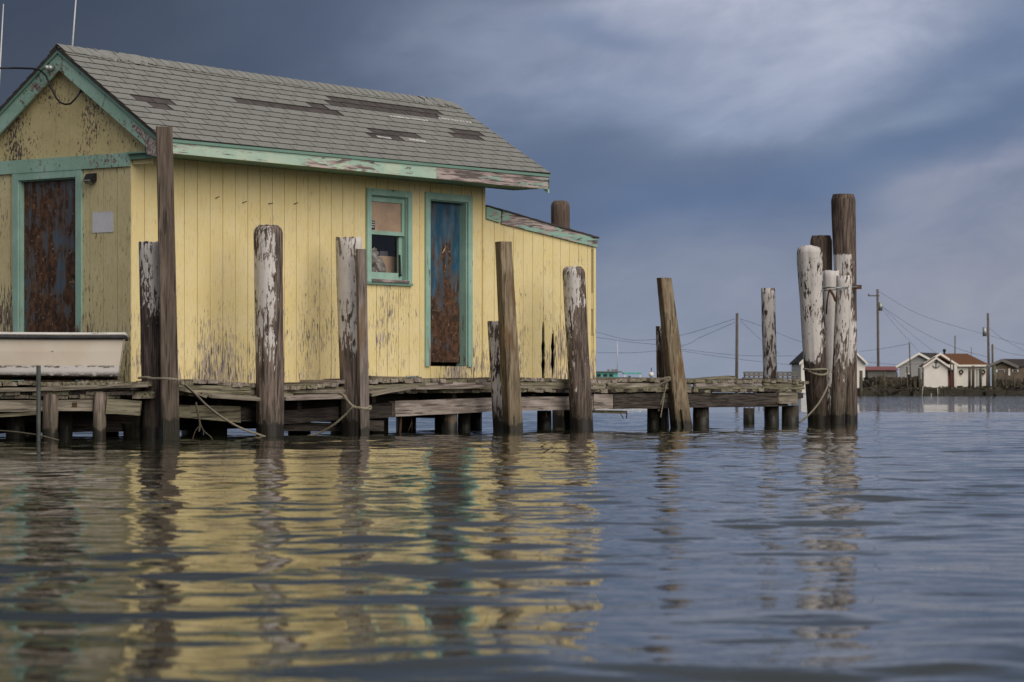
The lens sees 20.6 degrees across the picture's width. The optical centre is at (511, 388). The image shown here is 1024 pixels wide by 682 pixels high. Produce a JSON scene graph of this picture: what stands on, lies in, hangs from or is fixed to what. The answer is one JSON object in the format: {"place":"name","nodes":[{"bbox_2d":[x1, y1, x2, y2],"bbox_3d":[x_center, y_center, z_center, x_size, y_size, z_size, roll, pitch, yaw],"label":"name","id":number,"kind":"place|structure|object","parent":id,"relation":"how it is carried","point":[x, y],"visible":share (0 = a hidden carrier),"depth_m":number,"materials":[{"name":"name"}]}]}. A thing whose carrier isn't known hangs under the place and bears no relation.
{"place":"outdoors","nodes":[
{"label":"outdoors","id":0,"kind":"place"},
{"bbox_2d":[0,392,1023,681],"bbox_3d":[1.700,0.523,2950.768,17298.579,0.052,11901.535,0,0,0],"label":"water","id":1,"kind":"structure","parent":0,"point":[882,540],"depth_m":8.96,"materials":[{"name":"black liquid"}]},
{"bbox_2d":[0,430,58,440],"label":"thin line","id":2,"kind":"object","parent":1,"relation":"on","point":[28,433],"visible":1,"depth_m":27.75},
{"bbox_2d":[36,365,40,440],"bbox_3d":[-4.656,0.547,27.700,0.043,1.547,0.045,0,0,0],"label":"steel pipe","id":3,"kind":"object","parent":1,"relation":"in","point":[38,402],"visible":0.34,"depth_m":27.68,"materials":[{"name":"grey metal"}]},
{"bbox_2d":[0,381,154,440],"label":"dock platform","id":4,"kind":"structure","parent":1,"relation":"in","point":[100,414],"depth_m":28.05,"materials":[{"name":"grey wood"}]},
{"bbox_2d":[0,332,128,379],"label":"skiff","id":5,"kind":"object","parent":4,"relation":"on","point":[76,355],"visible":0.99,"depth_m":28.15,"materials":[{"name":"paint"}]},
{"bbox_2d":[139,241,161,439],"bbox_3d":[-3.633,0.019,28.347,0.255,3.001,0.222,0,0,0],"label":"mooring pile","id":6,"kind":"object","parent":1,"relation":"in","point":[150,330],"visible":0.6,"depth_m":28.26,"materials":[{"name":"white paint"}]},
{"bbox_2d":[156,126,179,439],"bbox_3d":[-3.428,-0.545,28.148,0.261,4.130,0.181,0,0,-7],"label":"tall pole","id":7,"kind":"object","parent":1,"relation":"in","point":[167,293],"visible":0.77,"depth_m":28.07,"materials":[{"name":"brown wood"}]},
{"bbox_2d":[137,376,264,435],"bbox_3d":[-3.183,0.214,29.038,0.540,0.680,2.261,0,0,20],"label":"mooring rope","id":8,"kind":"object","parent":7,"relation":"attached to","point":[197,396],"visible":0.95,"depth_m":29.09,"materials":[{"name":"beige fabric"}]},
{"bbox_2d":[195,402,200,431],"bbox_3d":[-3.234,0.293,29.000,0.062,0.306,0.024,0,0,0],"label":"mooring rope","id":9,"kind":"object","parent":8,"relation":"hanging from","point":[196,405],"visible":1,"depth_m":28.99,"materials":[{"name":"beige fabric"}]},
{"bbox_2d":[254,224,283,435],"bbox_3d":[-2.618,-0.122,30.350,0.329,3.284,0.312,0,0,0],"label":"mooring pile","id":10,"kind":"object","parent":1,"relation":"in","point":[268,295],"visible":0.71,"depth_m":30.22,"materials":[{"name":"white paint"}]},
{"bbox_2d":[0,43,598,436],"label":"fishing shack","id":11,"kind":"structure","parent":1,"relation":"in","point":[312,170],"depth_m":31.48,"materials":[{"name":"yellow paint"}]},
{"bbox_2d":[0,4,3,72],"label":"whip aerial","id":12,"kind":"object","parent":11,"relation":"on","point":[1,37],"visible":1,"depth_m":31.34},
{"bbox_2d":[0,67,81,104],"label":"power cable","id":13,"kind":"object","parent":11,"relation":"attached to","point":[54,94],"visible":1,"depth_m":30.15,"materials":[{"name":"black plastic"}]},
{"bbox_2d":[24,179,74,380],"bbox_3d":[-4.979,-1.164,30.465,0.857,2.168,0.078,0,0,37],"label":"door","id":14,"kind":"structure","parent":11,"relation":"in","point":[49,206],"depth_m":30.49,"materials":[{"name":"brown metal"}]},
{"bbox_2d":[71,0,76,45],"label":"whip aerial","id":15,"kind":"object","parent":11,"relation":"on","point":[74,24],"visible":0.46,"depth_m":30.92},
{"bbox_2d":[83,173,96,183],"bbox_3d":[-4.495,-2.235,29.972,0.117,0.117,0.098,0,0,37],"label":"wall lamp","id":16,"kind":"object","parent":11,"relation":"attached to","point":[90,178],"visible":1,"depth_m":29.95,"materials":[{"name":"black plastic"}]},
{"bbox_2d":[92,211,113,232],"bbox_3d":[-4.347,-1.767,29.921,0.318,0.220,0.006,0,0,37],"label":"notice","id":17,"kind":"object","parent":11,"relation":"attached to","point":[102,222],"visible":1,"depth_m":29.92,"materials":[{"name":"paper"}]},
{"bbox_2d":[372,235,385,237],"bbox_3d":[-1.614,-1.901,33.954,0.060,0.160,0.220,0,0,37],"label":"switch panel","id":18,"kind":"object","parent":11,"relation":"attached to","point":[380,236],"visible":0.29,"depth_m":33.96,"materials":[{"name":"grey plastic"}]},
{"bbox_2d":[372,201,400,231],"bbox_3d":[-1.491,-2.024,33.143,0.011,0.441,0.625,0,0,37],"label":"cardboard sheet","id":19,"kind":"object","parent":11,"relation":"attached to","point":[386,216],"visible":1,"depth_m":33.16,"materials":[{"name":"brown cardboard"}]},
{"bbox_2d":[366,188,412,285],"bbox_3d":[-1.485,-1.775,33.143,0.165,1.121,0.853,0,0,37],"label":"window","id":20,"kind":"structure","parent":11,"relation":"in","point":[404,238],"depth_m":33.25,"materials":[{"name":"teal paint"}]},
{"bbox_2d":[398,255,401,275],"bbox_3d":[-1.325,-1.457,33.371,0.048,0.253,0.042,0,0,37],"label":"black cord","id":21,"kind":"object","parent":11,"relation":"hanging from","point":[400,273],"visible":1,"depth_m":33.36,"materials":[{"name":"plastic"}]},
{"bbox_2d":[431,202,458,361],"bbox_3d":[-0.857,-1.284,34.094,0.062,1.931,0.710,0,0,37],"label":"door","id":22,"kind":"structure","parent":11,"relation":"in","point":[444,216],"depth_m":34.13,"materials":[{"name":"blue metal"}]},
{"bbox_3d":[-1.638,-1.285,33.595,0.630,0.030,1.683,0,0,37],"label":"shelf","id":23,"kind":"object","parent":11,"relation":"attached to","visible":0},
{"bbox_2d":[372,247,385,272],"bbox_3d":[-1.602,-1.472,33.251,0.165,0.400,0.259,0,0,37],"label":"plastic bag","id":24,"kind":"object","parent":23,"relation":"on","point":[378,264],"visible":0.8,"depth_m":33.19,"materials":[{"name":"white plastic"}]},
{"bbox_2d":[380,256,396,272],"bbox_3d":[-1.545,-1.435,33.595,0.280,0.270,0.445,0,0,37],"label":"cardboard box","id":25,"kind":"object","parent":23,"relation":"on","point":[390,262],"visible":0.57,"depth_m":33.49,"materials":[{"name":"beige cardboard"}]},
{"bbox_2d":[378,251,387,255],"bbox_3d":[-1.575,-1.601,33.470,0.140,0.058,0.150,0,0,37],"label":"tape case","id":26,"kind":"object","parent":25,"relation":"on","point":[383,253],"visible":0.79,"depth_m":33.42,"materials":[{"name":"grey plastic"}]},
{"bbox_2d":[335,237,361,434],"bbox_3d":[-1.825,-0.095,31.700,0.320,3.230,0.290,0,0,0],"label":"mooring pile","id":27,"kind":"object","parent":1,"relation":"in","point":[346,247],"visible":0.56,"depth_m":31.58,"materials":[{"name":"white paint"}]},
{"bbox_2d":[356,249,369,435],"bbox_3d":[-1.660,-0.018,31.449,0.153,3.076,0.120,0,0,-17],"label":"square post","id":28,"kind":"object","parent":1,"relation":"in","point":[362,343],"visible":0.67,"depth_m":31.40,"materials":[{"name":"wood"}]},
{"bbox_2d":[0,377,808,432],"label":"pier","id":29,"kind":"structure","parent":1,"relation":"in","point":[771,396],"depth_m":33.94,"materials":[{"name":"grey wood"}]},
{"bbox_2d":[179,388,206,397],"bbox_3d":[-3.359,0.045,29.455,0.167,0.030,0.331,7,-8,38],"label":"loose board","id":30,"kind":"object","parent":29,"relation":"on","point":[191,393],"visible":0.77,"depth_m":29.43,"materials":[{"name":"grey wood"}]},
{"bbox_2d":[202,392,260,400],"bbox_3d":[-2.978,0.086,29.904,0.158,0.041,0.772,13,5,37],"label":"loose board","id":31,"kind":"object","parent":29,"relation":"on","point":[231,396],"visible":1,"depth_m":29.83,"materials":[{"name":"grey wood"}]},
{"bbox_2d":[284,394,346,399],"bbox_3d":[-2.188,0.095,30.930,0.137,0.040,1.029,11,7,36],"label":"loose board","id":32,"kind":"object","parent":29,"relation":"on","point":[313,396],"visible":0.95,"depth_m":30.88,"materials":[{"name":"grey wood"}]},
{"bbox_2d":[285,389,345,392],"bbox_3d":[-2.225,0.018,31.249,0.186,0.045,0.973,11,7,36],"label":"loose board","id":33,"kind":"object","parent":29,"relation":"on","point":[319,390],"visible":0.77,"depth_m":31.22,"materials":[{"name":"grey wood"}]},
{"bbox_2d":[332,392,371,410],"bbox_3d":[-1.793,0.144,31.240,0.449,0.207,0.296,0,0,6],"label":"mooring rope","id":34,"kind":"object","parent":29,"relation":"attached to","point":[369,408],"visible":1,"depth_m":31.17,"materials":[{"name":"beige fabric"}]},
{"bbox_2d":[310,405,354,434],"bbox_3d":[-2.010,0.364,31.222,0.614,0.368,0.086,0,0,21],"label":"mooring rope","id":35,"kind":"object","parent":34,"relation":"attached to","point":[338,420],"visible":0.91,"depth_m":31.19,"materials":[{"name":"beige fabric"}]},
{"bbox_2d":[369,384,417,396],"bbox_3d":[-1.380,0.020,32.114,0.124,0.040,0.839,7,11,36],"label":"loose board","id":36,"kind":"object","parent":29,"relation":"on","point":[390,390],"visible":0.9,"depth_m":32.07,"materials":[{"name":"grey wood"}]},
{"bbox_2d":[369,376,421,378],"bbox_3d":[-1.413,-0.125,33.003,0.176,0.042,0.926,1,0,37],"label":"loose board","id":37,"kind":"object","parent":29,"relation":"on","point":[372,377],"visible":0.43,"depth_m":32.76,"materials":[{"name":"grey wood"}]},
{"bbox_2d":[414,385,485,388],"bbox_3d":[-0.742,-0.014,33.069,0.086,0.038,1.337,3,3,37],"label":"loose board","id":38,"kind":"object","parent":29,"relation":"on","point":[450,387],"visible":1,"depth_m":33.03,"materials":[{"name":"grey wood"}]},
{"bbox_2d":[660,385,665,417],"bbox_3d":[1.977,0.137,36.818,0.109,0.495,0.035,0,0,33],"label":"mooring rope","id":39,"kind":"object","parent":29,"relation":"hanging from","point":[662,404],"visible":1,"depth_m":36.82,"materials":[{"name":"beige fabric"}]},
{"bbox_2d":[658,382,667,410],"bbox_3d":[1.971,0.094,36.816,0.150,0.411,0.038,0,0,22],"label":"mooring rope","id":40,"kind":"object","parent":29,"relation":"hanging from","point":[663,395],"visible":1,"depth_m":36.80,"materials":[{"name":"beige fabric"}]},
{"bbox_2d":[659,376,670,384],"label":"mooring rope","id":41,"kind":"object","parent":29,"relation":"attached to","point":[668,378],"visible":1,"depth_m":36.75,"materials":[{"name":"beige fabric"}]},
{"bbox_2d":[690,375,735,378],"bbox_3d":[2.719,-0.135,39.299,0.157,0.036,1.289,4,5,37],"label":"loose board","id":42,"kind":"object","parent":29,"relation":"on","point":[720,377],"visible":0.56,"depth_m":39.44,"materials":[{"name":"grey wood"}]},
{"bbox_2d":[742,372,799,392],"bbox_3d":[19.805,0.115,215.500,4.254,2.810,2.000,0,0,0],"label":"trap","id":43,"kind":"object","parent":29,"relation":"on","point":[759,374],"visible":0.35,"depth_m":214.90,"materials":[{"name":"grey metal"}]},
{"bbox_2d":[487,321,502,431],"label":"mooring pile","id":44,"kind":"object","parent":1,"relation":"in","point":[494,360],"visible":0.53,"depth_m":33.52,"materials":[{"name":"white paint"}]},
{"bbox_2d":[495,241,522,432],"bbox_3d":[-0.007,-0.107,33.296,0.324,3.254,0.245,0,0,-26],"label":"square post","id":45,"kind":"object","parent":1,"relation":"in","point":[510,385],"visible":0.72,"depth_m":33.23,"materials":[{"name":"brown wood"}]},
{"bbox_2d":[551,200,569,424],"bbox_3d":[0.687,-0.557,39.499,0.284,4.155,0.267,0,0,0],"label":"mooring pile","id":46,"kind":"object","parent":1,"relation":"in","point":[560,212],"visible":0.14,"depth_m":39.39,"materials":[{"name":"brown wood"}]},
{"bbox_2d":[562,266,592,429],"bbox_3d":[0.842,0.002,34.899,0.435,3.036,0.285,0,0,0],"label":"mooring pile","id":47,"kind":"object","parent":1,"relation":"in","point":[576,329],"visible":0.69,"depth_m":34.78,"materials":[{"name":"white paint"}]},
{"bbox_2d":[596,342,640,376],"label":"workboat","id":48,"kind":"object","parent":1,"relation":"on","point":[609,373],"visible":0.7,"depth_m":189.20,"materials":[{"name":"teal"}]},
{"bbox_2d":[656,326,668,427],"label":"mooring pile","id":49,"kind":"object","parent":1,"relation":"in","point":[664,418],"visible":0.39,"depth_m":37.24,"materials":[{"name":"white paint"}]},
{"bbox_2d":[657,278,690,427],"bbox_3d":[2.191,0.034,37.000,0.583,2.973,0.286,0,0,0],"label":"square post","id":50,"kind":"object","parent":1,"relation":"in","point":[675,371],"visible":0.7,"depth_m":36.92,"materials":[{"name":"brown wood"}]},
{"bbox_2d":[680,409,691,427],"bbox_3d":[2.349,0.897,36.900,0.311,1.246,0.146,0,0,0],"label":"square post","id":51,"kind":"object","parent":1,"relation":"in","point":[686,418],"visible":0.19,"depth_m":36.84,"materials":[{"name":"brown wood"}]},
{"bbox_2d":[735,313,737,392],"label":"utility pole","id":52,"kind":"object","parent":1,"relation":"in","point":[736,359],"visible":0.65,"depth_m":239.90,"materials":[{"name":"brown wood"}]},
{"bbox_2d":[597,319,732,339],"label":"overhead wire","id":53,"kind":"object","parent":52,"relation":"attached to","point":[680,335],"visible":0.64,"depth_m":254.57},
{"bbox_2d":[597,322,734,344],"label":"overhead wire","id":54,"kind":"object","parent":52,"relation":"attached to","point":[655,344],"visible":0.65,"depth_m":265.41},
{"bbox_2d":[761,288,776,422],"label":"mooring pile","id":55,"kind":"object","parent":1,"relation":"in","point":[769,334],"visible":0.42,"depth_m":41.61,"materials":[{"name":"white paint"}]},
{"bbox_2d":[797,245,827,423],"bbox_3d":[4.370,-0.264,40.489,0.371,3.568,0.797,0,0,34],"label":"dolphin pile","id":56,"kind":"object","parent":1,"relation":"in","point":[810,273],"visible":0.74,"depth_m":40.31,"materials":[{"name":"white paint"}]},
{"bbox_2d":[799,384,828,422],"bbox_3d":[4.312,0.218,40.153,0.475,0.565,0.076,0,0,-19],"label":"mooring rope","id":57,"kind":"object","parent":56,"relation":"attached to","point":[814,408],"visible":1,"depth_m":40.14,"materials":[{"name":"beige fabric"}]},
{"bbox_2d":[803,368,828,375],"bbox_3d":[4.361,-0.236,40.285,0.377,0.122,0.391,0,0,0],"label":"mooring rope","id":58,"kind":"object","parent":56,"relation":"attached to","point":[815,369],"visible":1,"depth_m":40.16,"materials":[{"name":"beige fabric"}]},
{"bbox_2d":[810,235,831,270],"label":"dolphin pile","id":59,"kind":"object","parent":1,"relation":"in","point":[823,243],"visible":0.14,"depth_m":41.48,"materials":[{"name":"brown wood"}]},
{"bbox_2d":[823,270,838,423],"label":"dolphin pile","id":60,"kind":"object","parent":1,"relation":"in","point":[829,278],"visible":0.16,"depth_m":40.99,"materials":[{"name":"white paint"}]},
{"bbox_2d":[830,275,851,423],"bbox_3d":[4.710,-0.054,40.499,0.367,3.147,0.219,0,0,0],"label":"dolphin pile","id":61,"kind":"object","parent":1,"relation":"in","point":[840,348],"visible":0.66,"depth_m":40.41,"materials":[{"name":"white paint"}]},
{"bbox_2d":[823,286,857,290],"bbox_3d":[4.838,-1.445,40.642,0.928,0.091,0.433,0,0,-42],"label":"lashing wire","id":62,"kind":"object","parent":61,"relation":"attached to","point":[839,288],"visible":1,"depth_m":40.28,"materials":[{"name":"metal"}]},
{"bbox_2d":[826,289,836,313],"bbox_3d":[4.545,-1.242,40.290,0.088,0.360,0.245,0,0,-35],"label":"iron hook","id":63,"kind":"object","parent":62,"relation":"hanging from","point":[832,294],"visible":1,"depth_m":40.24,"materials":[{"name":"metal"}]},
{"bbox_2d":[831,193,857,423],"bbox_3d":[4.885,-0.666,41.297,0.411,4.373,0.353,0,0,0],"label":"dolphin pile","id":64,"kind":"object","parent":1,"relation":"in","point":[843,210],"visible":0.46,"depth_m":41.17,"materials":[{"name":"white paint"}]},
{"bbox_2d":[859,371,862,395],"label":"shore post","id":65,"kind":"object","parent":1,"relation":"in","point":[860,383],"visible":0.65,"depth_m":185.93,"materials":[{"name":"grey wood"}]},
{"bbox_2d":[863,391,880,395],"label":"bulkhead","id":66,"kind":"object","parent":1,"relation":"in","point":[870,393],"visible":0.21,"depth_m":199.00,"materials":[{"name":"brown wood"}]},
{"bbox_2d":[881,389,901,395],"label":"bulkhead","id":67,"kind":"object","parent":1,"relation":"in","point":[884,392],"visible":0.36,"depth_m":199.00,"materials":[{"name":"brown wood"}]},
{"bbox_2d":[902,391,921,395],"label":"bulkhead","id":68,"kind":"object","parent":1,"relation":"in","point":[908,393],"visible":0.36,"depth_m":199.00,"materials":[{"name":"brown wood"}]},
{"bbox_2d":[923,391,942,395],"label":"bulkhead","id":69,"kind":"object","parent":1,"relation":"in","point":[928,393],"visible":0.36,"depth_m":199.00,"materials":[{"name":"brown wood"}]},
{"bbox_2d":[943,389,963,395],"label":"bulkhead","id":70,"kind":"object","parent":1,"relation":"in","point":[956,392],"visible":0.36,"depth_m":199.00,"materials":[{"name":"brown wood"}]},
{"bbox_2d":[964,390,984,395],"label":"bulkhead","id":71,"kind":"object","parent":1,"relation":"in","point":[973,392],"visible":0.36,"depth_m":199.00,"materials":[{"name":"brown wood"}]},
{"bbox_2d":[986,390,1005,395],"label":"bulkhead","id":72,"kind":"object","parent":1,"relation":"in","point":[997,392],"visible":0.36,"depth_m":199.00,"materials":[{"name":"brown wood"}]},
{"bbox_2d":[1006,391,1023,395],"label":"bulkhead","id":73,"kind":"object","parent":1,"relation":"in","point":[1014,393],"visible":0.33,"depth_m":199.00,"materials":[{"name":"brown wood"}]},
{"bbox_2d":[0,0,1023,385],"label":"sky","id":74,"kind":"structure","parent":0,"point":[702,144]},
{"bbox_2d":[857,389,1021,395],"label":"shore ground","id":75,"kind":"structure","parent":0,"point":[933,389],"depth_m":199.99,"materials":[{"name":"soil"}]},
{"bbox_2d":[789,351,867,392],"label":"white house","id":76,"kind":"structure","parent":75,"relation":"on","point":[797,363],"depth_m":262.00,"materials":[{"name":"white wood"}]},
{"bbox_2d":[868,289,881,365],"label":"utility pole","id":77,"kind":"object","parent":75,"relation":"on","point":[879,305],"visible":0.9,"depth_m":299.89,"materials":[{"name":"brown wood"}]},
{"bbox_2d":[884,308,985,356],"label":"overhead wire","id":78,"kind":"object","parent":77,"relation":"attached to","point":[934,338],"visible":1,"depth_m":294.02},
{"bbox_2d":[880,292,1022,344],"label":"overhead wire","id":79,"kind":"object","parent":77,"relation":"attached to","point":[946,323],"visible":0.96,"depth_m":319.21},
{"bbox_2d":[865,366,897,377],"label":"red roofed shed","id":80,"kind":"structure","parent":75,"relation":"on","point":[875,371],"depth_m":285.00,"materials":[{"name":"grey"}]},
{"bbox_2d":[883,371,885,387],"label":"shore post","id":81,"kind":"object","parent":75,"relation":"on","point":[884,375],"visible":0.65,"depth_m":202.96,"materials":[{"name":"brown wood"}]},
{"bbox_2d":[863,376,921,387],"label":"shore brush","id":82,"kind":"object","parent":75,"relation":"on","point":[890,382],"visible":0.42,"depth_m":206.68,"materials":[{"name":"brown plant"}]},
{"bbox_2d":[906,367,907,387],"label":"shore post","id":83,"kind":"object","parent":75,"relation":"on","point":[906,377],"visible":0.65,"depth_m":202.96,"materials":[{"name":"wood"}]},
{"bbox_2d":[909,342,910,376],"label":"utility pole","id":84,"kind":"object","parent":75,"relation":"on","point":[909,359],"visible":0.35,"depth_m":274.95,"materials":[{"name":"grey wood"}]},
{"bbox_2d":[896,352,938,378],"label":"grey house","id":85,"kind":"structure","parent":75,"relation":"on","point":[918,359],"depth_m":300.00,"materials":[{"name":"white wood"}]},
{"bbox_2d":[918,368,920,386],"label":"shore post","id":86,"kind":"object","parent":75,"relation":"on","point":[919,380],"visible":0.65,"depth_m":206.94,"materials":[{"name":"wood"}]},
{"bbox_2d":[922,372,923,386],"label":"shore post","id":87,"kind":"object","parent":75,"relation":"on","point":[922,379],"visible":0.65,"depth_m":203.96,"materials":[{"name":"white wood"}]},
{"bbox_2d":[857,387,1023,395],"bbox_3d":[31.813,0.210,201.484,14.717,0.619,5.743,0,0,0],"label":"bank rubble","id":88,"kind":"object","parent":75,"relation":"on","point":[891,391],"visible":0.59,"depth_m":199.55,"materials":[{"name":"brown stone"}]},
{"bbox_2d":[950,357,950,387],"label":"shore post","id":89,"kind":"object","parent":75,"relation":"on","point":[950,372],"visible":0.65,"depth_m":205.96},
{"bbox_2d":[919,349,988,387],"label":"white cottage","id":90,"kind":"structure","parent":75,"relation":"on","point":[936,369],"depth_m":274.40,"materials":[{"name":"white wood"}]},
{"bbox_2d":[948,371,952,387],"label":"door","id":91,"kind":"structure","parent":90,"relation":"in","point":[948,371],"depth_m":274.37,"materials":[{"name":"wood"}]},
{"bbox_2d":[954,336,955,353],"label":"utility pole","id":92,"kind":"object","parent":75,"relation":"on","point":[955,345],"visible":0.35,"depth_m":309.98,"materials":[{"name":"grey wood"}]},
{"bbox_2d":[912,387,1002,388],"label":"marsh grass","id":93,"kind":"structure","parent":75,"relation":"on","point":[961,387],"depth_m":201.60,"materials":[{"name":"plant"}]},
{"bbox_2d":[924,386,992,387],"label":"shore brush","id":94,"kind":"object","parent":75,"relation":"on","point":[961,386],"visible":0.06,"depth_m":213.15,"materials":[{"name":"brown plant"}]},
{"bbox_2d":[968,367,970,386],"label":"shore post","id":95,"kind":"object","parent":75,"relation":"on","point":[969,376],"visible":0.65,"depth_m":204.92,"materials":[{"name":"wood"}]},
{"bbox_2d":[972,366,974,386],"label":"shore post","id":96,"kind":"object","parent":75,"relation":"on","point":[973,376],"visible":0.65,"depth_m":205.42,"materials":[{"name":"wood"}]},
{"bbox_2d":[979,368,981,387],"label":"shore post","id":97,"kind":"object","parent":75,"relation":"on","point":[980,376],"visible":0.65,"depth_m":204.93,"materials":[{"name":"wood"}]},
{"bbox_2d":[983,313,989,385],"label":"utility pole","id":98,"kind":"object","parent":75,"relation":"on","point":[985,331],"visible":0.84,"depth_m":279.90,"materials":[{"name":"brown wood"}]},
{"bbox_2d":[986,365,987,386],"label":"shore post","id":99,"kind":"object","parent":75,"relation":"on","point":[986,375],"visible":0.65,"depth_m":203.94,"materials":[{"name":"wood"}]},
{"bbox_2d":[992,344,993,385],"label":"utility pole","id":100,"kind":"object","parent":75,"relation":"on","point":[992,362],"visible":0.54,"depth_m":283.91,"materials":[{"name":"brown wood"}]},
{"bbox_2d":[993,365,995,386],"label":"shore post","id":101,"kind":"object","parent":75,"relation":"on","point":[994,375],"visible":0.65,"depth_m":201.91,"materials":[{"name":"wood"}]},
{"bbox_2d":[988,359,1023,381],"bbox_3d":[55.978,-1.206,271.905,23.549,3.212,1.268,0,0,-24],"label":"brown house","id":102,"kind":"structure","parent":75,"relation":"on","point":[1012,367],"depth_m":268.00,"materials":[{"name":"brown wood"}]},
{"bbox_2d":[1005,370,1006,387],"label":"shore post","id":103,"kind":"object","parent":75,"relation":"on","point":[1005,379],"visible":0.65,"depth_m":207.95,"materials":[{"name":"wood"}]},
{"bbox_2d":[996,378,1023,387],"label":"shore brush","id":104,"kind":"object","parent":75,"relation":"on","point":[1000,382],"visible":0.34,"depth_m":211.59,"materials":[{"name":"brown plant"}]}
]}

